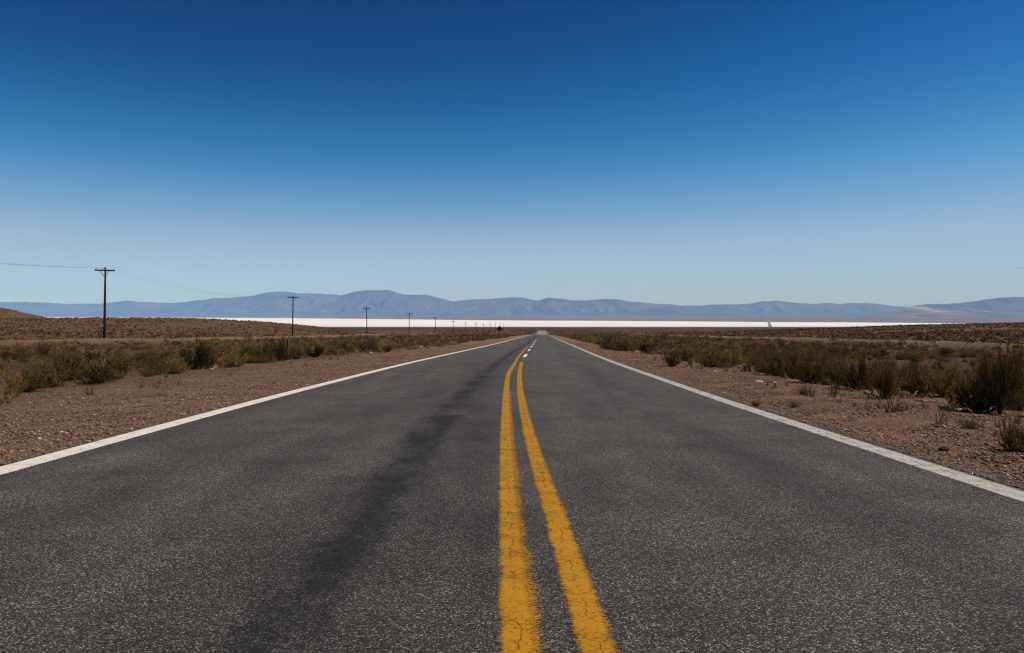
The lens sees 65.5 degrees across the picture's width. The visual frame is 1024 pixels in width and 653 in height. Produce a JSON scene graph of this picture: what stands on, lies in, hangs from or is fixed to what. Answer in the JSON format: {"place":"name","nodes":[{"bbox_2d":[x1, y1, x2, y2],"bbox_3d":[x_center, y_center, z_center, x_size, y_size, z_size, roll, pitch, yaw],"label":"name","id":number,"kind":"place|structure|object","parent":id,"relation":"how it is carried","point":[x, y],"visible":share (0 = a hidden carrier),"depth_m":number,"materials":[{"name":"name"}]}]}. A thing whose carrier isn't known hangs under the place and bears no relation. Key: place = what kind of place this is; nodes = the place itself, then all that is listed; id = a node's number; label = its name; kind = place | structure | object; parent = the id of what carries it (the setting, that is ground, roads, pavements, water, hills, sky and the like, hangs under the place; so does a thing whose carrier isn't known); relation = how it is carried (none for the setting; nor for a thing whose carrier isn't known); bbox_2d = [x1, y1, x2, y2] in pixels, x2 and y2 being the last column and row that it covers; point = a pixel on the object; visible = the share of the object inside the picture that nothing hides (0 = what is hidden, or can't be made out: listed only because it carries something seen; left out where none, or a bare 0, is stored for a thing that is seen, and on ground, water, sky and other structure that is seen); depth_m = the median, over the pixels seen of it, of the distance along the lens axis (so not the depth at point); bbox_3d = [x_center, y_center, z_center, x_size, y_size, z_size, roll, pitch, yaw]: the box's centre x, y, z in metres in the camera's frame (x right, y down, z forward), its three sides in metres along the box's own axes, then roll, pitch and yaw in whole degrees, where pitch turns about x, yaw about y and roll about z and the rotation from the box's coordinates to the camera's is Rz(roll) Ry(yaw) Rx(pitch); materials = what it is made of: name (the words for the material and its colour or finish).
{"place":"outdoors","nodes":[
{"label":"outdoors","id":0,"kind":"place"},
{"bbox_2d":[0,290,788,315],"bbox_3d":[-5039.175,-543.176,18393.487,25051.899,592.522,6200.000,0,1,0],"label":"mountains","id":1,"kind":"structure","parent":0,"point":[378,302],"depth_m":17240.44,"materials":[{"name":"stone"}]},
{"bbox_2d":[47,317,964,326],"bbox_3d":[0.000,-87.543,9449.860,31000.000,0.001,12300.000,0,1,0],"label":"salt flat","id":2,"kind":"structure","parent":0,"point":[319,322],"depth_m":5446.22,"materials":[{"name":"white"}]},
{"bbox_2d":[0,331,1023,652],"bbox_3d":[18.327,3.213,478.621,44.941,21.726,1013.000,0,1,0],"label":"road","id":3,"kind":"structure","parent":0,"point":[356,515],"depth_m":4.16,"materials":[{"name":"grey asphalt"}]},
{"bbox_2d":[0,332,538,474],"bbox_3d":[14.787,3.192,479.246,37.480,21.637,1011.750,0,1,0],"label":"white edge line","id":4,"kind":"object","parent":3,"relation":"on","point":[15,466],"visible":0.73,"depth_m":8.38,"materials":[{"name":"paint"}]},
{"bbox_2d":[497,346,536,652],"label":"yellow centre line","id":5,"kind":"object","parent":3,"relation":"on","point":[514,606],"visible":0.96,"depth_m":3.55,"materials":[{"name":"paint"}]},
{"bbox_2d":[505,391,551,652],"bbox_3d":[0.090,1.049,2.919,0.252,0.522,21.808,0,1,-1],"label":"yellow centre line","id":6,"kind":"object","parent":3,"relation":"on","point":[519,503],"visible":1,"depth_m":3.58,"materials":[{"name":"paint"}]},
{"bbox_2d":[516,362,617,652],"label":"yellow centre line","id":7,"kind":"object","parent":3,"relation":"on","point":[578,608],"visible":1,"depth_m":3.55,"materials":[{"name":"paint"}]},
{"bbox_2d":[545,333,1023,501],"bbox_3d":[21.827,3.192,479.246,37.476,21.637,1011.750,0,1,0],"label":"white edge line","id":8,"kind":"object","parent":3,"relation":"on","point":[900,457],"visible":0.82,"depth_m":7.08,"materials":[{"name":"paint"}]},
{"bbox_2d":[0,308,1023,503],"bbox_3d":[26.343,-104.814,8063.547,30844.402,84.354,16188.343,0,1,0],"label":"ground","id":9,"kind":"structure","parent":0,"point":[883,422],"depth_m":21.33,"materials":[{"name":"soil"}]},
{"bbox_2d":[2,375,28,393],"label":"shrub","id":10,"kind":"object","parent":9,"relation":"on","point":[16,387],"visible":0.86,"depth_m":16.81,"materials":[{"name":"green plant"}]},
{"bbox_2d":[0,343,41,358],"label":"shrub","id":11,"kind":"object","parent":9,"relation":"on","point":[8,354],"visible":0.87,"depth_m":38.44,"materials":[{"name":"green plant"}]},
{"bbox_2d":[17,356,30,363],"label":"shrub","id":12,"kind":"object","parent":9,"relation":"on","point":[24,359],"visible":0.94,"depth_m":30.79,"materials":[{"name":"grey plant"}]},
{"bbox_2d":[3,367,49,392],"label":"shrub","id":13,"kind":"object","parent":9,"relation":"on","point":[32,386],"visible":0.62,"depth_m":17.41,"materials":[{"name":"green plant"}]},
{"bbox_2d":[19,362,38,372],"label":"shrub","id":14,"kind":"object","parent":9,"relation":"on","point":[24,368],"visible":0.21,"depth_m":22.93,"materials":[{"name":"green plant"}]},
{"bbox_2d":[29,361,43,372],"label":"shrub","id":15,"kind":"object","parent":9,"relation":"on","point":[35,368],"visible":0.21,"depth_m":22.61,"materials":[{"name":"green plant"}]},
{"bbox_2d":[30,338,57,356],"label":"shrub","id":16,"kind":"object","parent":9,"relation":"on","point":[45,351],"visible":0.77,"depth_m":39.76,"materials":[{"name":"brown plant"}]},
{"bbox_2d":[39,355,52,365],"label":"shrub","id":17,"kind":"object","parent":9,"relation":"on","point":[46,360],"visible":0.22,"depth_m":26.98,"materials":[{"name":"green plant"}]},
{"bbox_2d":[25,355,78,387],"bbox_3d":[-10.934,1.115,18.862,1.205,0.877,1.259,0,1,-15],"label":"shrub","id":18,"kind":"object","parent":9,"relation":"on","point":[51,377],"visible":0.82,"depth_m":18.82,"materials":[{"name":"green plant"}]},
{"bbox_2d":[53,343,90,380],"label":"shrub","id":19,"kind":"object","parent":9,"relation":"on","point":[66,359],"visible":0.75,"depth_m":20.05,"materials":[{"name":"green plant"}]},
{"bbox_2d":[75,359,87,375],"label":"shrub","id":20,"kind":"object","parent":9,"relation":"on","point":[82,367],"visible":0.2,"depth_m":22.52,"materials":[{"name":"green plant"}]},
{"bbox_2d":[80,349,103,361],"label":"shrub","id":21,"kind":"object","parent":9,"relation":"on","point":[89,356],"visible":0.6,"depth_m":33.28,"materials":[{"name":"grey plant"}]},
{"bbox_2d":[75,353,117,383],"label":"shrub","id":22,"kind":"object","parent":9,"relation":"on","point":[96,375],"visible":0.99,"depth_m":19.72,"materials":[{"name":"green plant"}]},
{"bbox_2d":[95,267,114,337],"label":"power pole","id":23,"kind":"object","parent":9,"relation":"on","point":[104,315],"visible":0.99,"depth_m":99.86,"materials":[{"name":"brown wood"}]},
{"bbox_2d":[109,368,124,379],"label":"shrub","id":24,"kind":"object","parent":9,"relation":"on","point":[117,375],"visible":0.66,"depth_m":20.68,"materials":[{"name":"green plant"}]},
{"bbox_2d":[97,347,143,378],"bbox_3d":[-10.617,0.986,21.450,0.987,0.898,0.992,0,1,9],"label":"shrub","id":25,"kind":"object","parent":9,"relation":"on","point":[121,367],"visible":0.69,"depth_m":21.39,"materials":[{"name":"green plant"}]},
{"bbox_2d":[134,352,149,362],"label":"shrub","id":26,"kind":"object","parent":9,"relation":"on","point":[141,357],"visible":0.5,"depth_m":32.04,"materials":[{"name":"green plant"}]},
{"bbox_2d":[138,365,159,376],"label":"shrub","id":27,"kind":"object","parent":9,"relation":"on","point":[146,372],"visible":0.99,"depth_m":22.49,"materials":[{"name":"green plant"}]},
{"bbox_2d":[132,343,171,374],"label":"shrub","id":28,"kind":"object","parent":9,"relation":"on","point":[152,362],"visible":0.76,"depth_m":23.83,"materials":[{"name":"green plant"}]},
{"bbox_2d":[159,350,173,359],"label":"shrub","id":29,"kind":"object","parent":9,"relation":"on","point":[169,353],"visible":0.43,"depth_m":37.01,"materials":[{"name":"green plant"}]},
{"bbox_2d":[162,355,198,373],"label":"shrub","id":30,"kind":"object","parent":9,"relation":"on","point":[175,366],"visible":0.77,"depth_m":25.21,"materials":[{"name":"green plant"}]},
{"bbox_2d":[175,336,220,369],"bbox_3d":[-10.900,0.942,27.459,1.500,1.291,1.556,0,1,23],"label":"shrub","id":31,"kind":"object","parent":9,"relation":"on","point":[200,359],"visible":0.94,"depth_m":27.41,"materials":[{"name":"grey plant"}]},
{"bbox_2d":[193,343,225,364],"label":"shrub","id":32,"kind":"object","parent":9,"relation":"on","point":[212,356],"visible":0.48,"depth_m":29.99,"materials":[{"name":"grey plant"}]},
{"bbox_2d":[214,351,251,366],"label":"shrub","id":33,"kind":"object","parent":9,"relation":"on","point":[230,361],"visible":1,"depth_m":28.56,"materials":[{"name":"green plant"}]},
{"bbox_2d":[236,335,266,362],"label":"shrub","id":34,"kind":"object","parent":9,"relation":"on","point":[254,355],"visible":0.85,"depth_m":31.25,"materials":[{"name":"green plant"}]},
{"bbox_2d":[259,354,270,362],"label":"shrub","id":35,"kind":"object","parent":9,"relation":"on","point":[264,360],"visible":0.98,"depth_m":30.84,"materials":[{"name":"green plant"}]},
{"bbox_2d":[257,338,279,362],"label":"shrub","id":36,"kind":"object","parent":9,"relation":"on","point":[271,355],"visible":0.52,"depth_m":32.06,"materials":[{"name":"green plant"}]},
{"bbox_2d":[267,334,295,360],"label":"shrub","id":37,"kind":"object","parent":9,"relation":"on","point":[282,351],"visible":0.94,"depth_m":33.46,"materials":[{"name":"green plant"}]},
{"bbox_2d":[287,296,298,335],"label":"power pole","id":38,"kind":"object","parent":9,"relation":"on","point":[293,297],"visible":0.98,"depth_m":177.37,"materials":[{"name":"brown wood"}]},
{"bbox_2d":[289,340,312,358],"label":"shrub","id":39,"kind":"object","parent":9,"relation":"on","point":[298,355],"visible":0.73,"depth_m":37.55,"materials":[{"name":"green plant"}]},
{"bbox_2d":[302,343,330,357],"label":"shrub","id":40,"kind":"object","parent":9,"relation":"on","point":[316,353],"visible":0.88,"depth_m":39.01,"materials":[{"name":"green plant"}]},
{"bbox_2d":[329,337,355,353],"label":"shrub","id":41,"kind":"object","parent":9,"relation":"on","point":[341,345],"visible":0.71,"depth_m":46.53,"materials":[{"name":"green plant"}]},
{"bbox_2d":[363,307,370,332],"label":"power pole","id":42,"kind":"object","parent":9,"relation":"on","point":[366,308],"visible":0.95,"depth_m":254.87,"materials":[{"name":"brown wood"}]},
{"bbox_2d":[354,337,381,351],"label":"shrub","id":43,"kind":"object","parent":9,"relation":"on","point":[363,345],"visible":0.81,"depth_m":52.82,"materials":[{"name":"green plant"}]},
{"bbox_2d":[378,341,396,351],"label":"shrub","id":44,"kind":"object","parent":9,"relation":"on","point":[388,347],"visible":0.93,"depth_m":54.23,"materials":[{"name":"green plant"}]},
{"bbox_2d":[0,333,1021,436],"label":"dry grass","id":45,"kind":"structure","parent":9,"relation":"on","point":[896,407],"depth_m":22.59,"materials":[{"name":"brown plant"}]},
{"bbox_2d":[0,308,1023,390],"bbox_3d":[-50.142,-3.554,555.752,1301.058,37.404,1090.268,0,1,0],"label":"scrub","id":46,"kind":"object","parent":9,"relation":"on","point":[704,339],"visible":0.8,"depth_m":183.62,"materials":[{"name":"brown plant"}]},
{"bbox_2d":[596,333,619,349],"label":"shrub","id":47,"kind":"object","parent":9,"relation":"on","point":[604,346],"visible":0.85,"depth_m":54.25,"materials":[{"name":"green plant"}]},
{"bbox_2d":[606,336,636,350],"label":"shrub","id":48,"kind":"object","parent":9,"relation":"on","point":[624,346],"visible":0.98,"depth_m":51.25,"materials":[{"name":"green plant"}]},
{"bbox_2d":[637,339,657,352],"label":"shrub","id":49,"kind":"object","parent":9,"relation":"on","point":[644,347],"visible":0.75,"depth_m":48.29,"materials":[{"name":"green plant"}]},
{"bbox_2d":[644,345,658,353],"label":"shrub","id":50,"kind":"object","parent":9,"relation":"on","point":[649,350],"visible":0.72,"depth_m":44.30,"materials":[{"name":"green plant"}]},
{"bbox_2d":[660,348,681,366],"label":"shrub","id":51,"kind":"object","parent":9,"relation":"on","point":[670,360],"visible":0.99,"depth_m":25.92,"materials":[{"name":"green plant"}]},
{"bbox_2d":[672,342,700,361],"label":"shrub","id":52,"kind":"object","parent":9,"relation":"on","point":[686,356],"visible":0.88,"depth_m":33.14,"materials":[{"name":"green plant"}]},
{"bbox_2d":[699,346,741,367],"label":"shrub","id":53,"kind":"object","parent":9,"relation":"on","point":[720,362],"visible":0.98,"depth_m":26.68,"materials":[{"name":"green plant"}]},
{"bbox_2d":[717,345,752,364],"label":"shrub","id":54,"kind":"object","parent":9,"relation":"on","point":[737,353],"visible":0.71,"depth_m":30.73,"materials":[{"name":"green plant"}]},
{"bbox_2d":[736,349,769,371],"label":"shrub","id":55,"kind":"object","parent":9,"relation":"on","point":[754,362],"visible":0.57,"depth_m":25.27,"materials":[{"name":"green plant"}]},
{"bbox_2d":[745,398,763,406],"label":"weed","id":56,"kind":"object","parent":9,"relation":"on","point":[756,403],"visible":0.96,"depth_m":11.52,"materials":[{"name":"brown plant"}]},
{"bbox_2d":[756,359,775,372],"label":"shrub","id":57,"kind":"object","parent":9,"relation":"on","point":[762,366],"visible":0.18,"depth_m":23.75,"materials":[{"name":"green plant"}]},
{"bbox_2d":[758,350,790,375],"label":"shrub","id":58,"kind":"object","parent":9,"relation":"on","point":[777,366],"visible":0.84,"depth_m":22.45,"materials":[{"name":"green plant"}]},
{"bbox_2d":[788,401,799,407],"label":"weed","id":59,"kind":"object","parent":9,"relation":"on","point":[794,404],"visible":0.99,"depth_m":11.55,"materials":[{"name":"brown plant"}]},
{"bbox_2d":[779,348,818,378],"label":"shrub","id":60,"kind":"object","parent":9,"relation":"on","point":[793,359],"visible":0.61,"depth_m":20.92,"materials":[{"name":"green plant"}]},
{"bbox_2d":[794,385,808,394],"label":"weed","id":61,"kind":"object","parent":9,"relation":"on","point":[801,390],"visible":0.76,"depth_m":14.23,"materials":[{"name":"brown plant"}]},
{"bbox_2d":[789,349,829,383],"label":"shrub","id":62,"kind":"object","parent":9,"relation":"on","point":[808,375],"visible":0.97,"depth_m":18.20,"materials":[{"name":"green plant"}]},
{"bbox_2d":[816,376,833,384],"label":"shrub","id":63,"kind":"object","parent":9,"relation":"on","point":[823,382],"visible":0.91,"depth_m":17.68,"materials":[{"name":"green plant"}]},
{"bbox_2d":[820,351,835,359],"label":"shrub","id":64,"kind":"object","parent":9,"relation":"on","point":[830,353],"visible":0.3,"depth_m":37.56,"materials":[{"name":"green plant"}]},
{"bbox_2d":[814,339,860,384],"bbox_3d":[7.458,0.821,18.203,1.134,1.080,1.241,0,1,-22],"label":"shrub","id":65,"kind":"object","parent":9,"relation":"on","point":[835,370],"visible":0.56,"depth_m":18.17,"materials":[{"name":"green plant"}]},
{"bbox_2d":[846,350,856,358],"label":"shrub","id":66,"kind":"object","parent":9,"relation":"on","point":[851,354],"visible":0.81,"depth_m":38.29,"materials":[{"name":"green plant"}]},
{"bbox_2d":[832,348,882,388],"bbox_3d":[7.177,0.891,16.499,1.026,0.914,0.753,0,1,-8],"label":"shrub","id":67,"kind":"object","parent":9,"relation":"on","point":[859,377],"visible":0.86,"depth_m":16.41,"materials":[{"name":"green plant"}]},
{"bbox_2d":[861,348,871,356],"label":"shrub","id":68,"kind":"object","parent":9,"relation":"on","point":[868,352],"visible":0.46,"depth_m":38.52,"materials":[{"name":"green plant"}]},
{"bbox_2d":[863,390,878,397],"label":"dead branch","id":69,"kind":"object","parent":9,"relation":"on","point":[868,393],"visible":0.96,"depth_m":14.58,"materials":[{"name":"grey wood"}]},
{"bbox_2d":[870,349,881,357],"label":"shrub","id":70,"kind":"object","parent":9,"relation":"on","point":[876,354],"visible":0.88,"depth_m":38.97,"materials":[{"name":"green plant"}]},
{"bbox_2d":[866,359,888,368],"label":"shrub","id":71,"kind":"object","parent":9,"relation":"on","point":[876,360],"visible":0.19,"depth_m":24.85,"materials":[{"name":"green plant"}]},
{"bbox_2d":[867,359,888,376],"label":"shrub","id":72,"kind":"object","parent":9,"relation":"on","point":[877,368],"visible":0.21,"depth_m":21.61,"materials":[{"name":"green plant"}]},
{"bbox_2d":[878,349,889,356],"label":"shrub","id":73,"kind":"object","parent":9,"relation":"on","point":[882,350],"visible":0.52,"depth_m":40.27,"materials":[{"name":"green plant"}]},
{"bbox_2d":[864,352,907,399],"bbox_3d":[6.619,0.880,14.082,0.629,0.858,0.633,-1,1,-40],"label":"shrub","id":74,"kind":"object","parent":9,"relation":"on","point":[887,387],"visible":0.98,"depth_m":14.04,"materials":[{"name":"green plant"}]},
{"bbox_2d":[889,360,909,376],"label":"shrub","id":75,"kind":"object","parent":9,"relation":"on","point":[902,368],"visible":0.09,"depth_m":19.75,"materials":[{"name":"green plant"}]},
{"bbox_2d":[895,351,907,359],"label":"shrub","id":76,"kind":"object","parent":9,"relation":"on","point":[901,357],"visible":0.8,"depth_m":36.52,"materials":[{"name":"green plant"}]},
{"bbox_2d":[900,390,922,395],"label":"dead branch","id":77,"kind":"object","parent":9,"relation":"on","point":[908,394],"visible":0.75,"depth_m":14.83,"materials":[{"name":"grey wood"}]},
{"bbox_2d":[907,351,923,361],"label":"shrub","id":78,"kind":"object","parent":9,"relation":"on","point":[914,358],"visible":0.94,"depth_m":33.44,"materials":[{"name":"green plant"}]},
{"bbox_2d":[898,364,932,381],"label":"shrub","id":79,"kind":"object","parent":9,"relation":"on","point":[910,375],"visible":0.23,"depth_m":18.77,"materials":[{"name":"green plant"}]},
{"bbox_2d":[893,359,941,395],"bbox_3d":[7.770,0.969,15.210,0.718,0.736,0.979,0,1,-18],"label":"shrub","id":80,"kind":"object","parent":9,"relation":"on","point":[917,384],"visible":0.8,"depth_m":15.13,"materials":[{"name":"green plant"}]},
{"bbox_2d":[913,396,937,401],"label":"dead branch","id":81,"kind":"object","parent":9,"relation":"on","point":[924,399],"visible":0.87,"depth_m":13.68,"materials":[{"name":"grey wood"}]},
{"bbox_2d":[925,351,939,358],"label":"shrub","id":82,"kind":"object","parent":9,"relation":"on","point":[932,356],"visible":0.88,"depth_m":37.92,"materials":[{"name":"green plant"}]},
{"bbox_2d":[931,359,950,369],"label":"shrub","id":83,"kind":"object","parent":9,"relation":"on","point":[939,364],"visible":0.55,"depth_m":26.34,"materials":[{"name":"green plant"}]},
{"bbox_2d":[938,446,949,450],"bbox_3d":[4.002,1.138,7.377,0.102,0.057,0.080,0,1,0],"label":"stone","id":84,"kind":"object","parent":9,"relation":"on","point":[943,448],"visible":0.84,"depth_m":7.35,"materials":[{"name":"grey stone"}]},
{"bbox_2d":[939,347,952,354],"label":"shrub","id":85,"kind":"object","parent":9,"relation":"on","point":[943,352],"visible":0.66,"depth_m":43.39,"materials":[{"name":"green plant"}]},
{"bbox_2d":[921,358,978,397],"bbox_3d":[7.983,0.992,14.666,0.942,0.864,0.984,-1,1,-40],"label":"shrub","id":86,"kind":"object","parent":9,"relation":"on","point":[944,384],"visible":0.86,"depth_m":14.62,"materials":[{"name":"green plant"}]},
{"bbox_2d":[925,366,976,389],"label":"shrub","id":87,"kind":"object","parent":9,"relation":"on","point":[959,375],"visible":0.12,"depth_m":16.62,"materials":[{"name":"green plant"}]},
{"bbox_2d":[937,403,972,412],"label":"dead branch","id":88,"kind":"object","parent":9,"relation":"on","point":[955,409],"visible":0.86,"depth_m":11.63,"materials":[{"name":"grey wood"}]},
{"bbox_2d":[957,350,968,357],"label":"shrub","id":89,"kind":"object","parent":9,"relation":"on","point":[962,355],"visible":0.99,"depth_m":38.23,"materials":[{"name":"green plant"}]},
{"bbox_2d":[958,418,987,429],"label":"weed","id":90,"kind":"object","parent":9,"relation":"on","point":[971,426],"visible":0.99,"depth_m":9.33,"materials":[{"name":"brown plant"}]},
{"bbox_2d":[969,349,976,357],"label":"shrub","id":91,"kind":"object","parent":9,"relation":"on","point":[972,355],"visible":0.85,"depth_m":38.24,"materials":[{"name":"green plant"}]},
{"bbox_2d":[960,370,989,394],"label":"shrub","id":92,"kind":"object","parent":9,"relation":"on","point":[967,379],"visible":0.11,"depth_m":15.59,"materials":[{"name":"green plant"}]},
{"bbox_2d":[973,353,983,362],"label":"shrub","id":93,"kind":"object","parent":9,"relation":"on","point":[978,359],"visible":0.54,"depth_m":34.41,"materials":[{"name":"green plant"}]},
{"bbox_2d":[943,343,1023,414],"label":"shrub","id":94,"kind":"object","parent":9,"relation":"on","point":[982,400],"visible":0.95,"depth_m":11.87,"materials":[{"name":"green plant"}]},
{"bbox_2d":[985,350,997,357],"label":"shrub","id":95,"kind":"object","parent":9,"relation":"on","point":[989,354],"visible":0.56,"depth_m":37.30,"materials":[{"name":"green plant"}]},
{"bbox_2d":[983,335,1023,403],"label":"shrub","id":96,"kind":"object","parent":9,"relation":"on","point":[1017,362],"visible":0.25,"depth_m":13.66,"materials":[{"name":"green plant"}]},
{"bbox_2d":[996,409,1023,451],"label":"shrub","id":97,"kind":"object","parent":9,"relation":"on","point":[1014,444],"visible":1,"depth_m":7.45,"materials":[{"name":"green plant"}]},
{"bbox_2d":[1005,390,1023,410],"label":"shrub","id":98,"kind":"object","parent":9,"relation":"on","point":[1017,406],"visible":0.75,"depth_m":13.01,"materials":[{"name":"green plant"}]},
{"bbox_2d":[0,0,1023,306],"label":"sky","id":99,"kind":"structure","parent":0,"point":[676,152],"materials":[{"name":"blue"}]},
{"bbox_2d":[617,306,739,315],"bbox_3d":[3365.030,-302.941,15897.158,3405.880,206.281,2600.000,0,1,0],"label":"foothills","id":100,"kind":"structure","parent":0,"point":[672,311],"depth_m":15517.78,"materials":[{"name":"stone"}]},
{"bbox_2d":[687,301,905,315],"bbox_3d":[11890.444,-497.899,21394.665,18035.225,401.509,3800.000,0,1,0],"label":"mountains","id":101,"kind":"structure","parent":0,"point":[799,309],"depth_m":21066.44,"materials":[{"name":"stone"}]},
{"bbox_2d":[832,297,1023,315],"bbox_3d":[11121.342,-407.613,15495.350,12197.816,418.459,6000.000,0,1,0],"label":"mountains","id":102,"kind":"structure","parent":0,"point":[1011,304],"depth_m":14559.97,"materials":[{"name":"stone"}]},
{"bbox_2d":[853,306,1023,317],"bbox_3d":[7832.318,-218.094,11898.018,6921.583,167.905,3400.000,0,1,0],"label":"pale hills","id":103,"kind":"structure","parent":0,"point":[918,312],"depth_m":11350.49,"materials":[{"name":"stone"}]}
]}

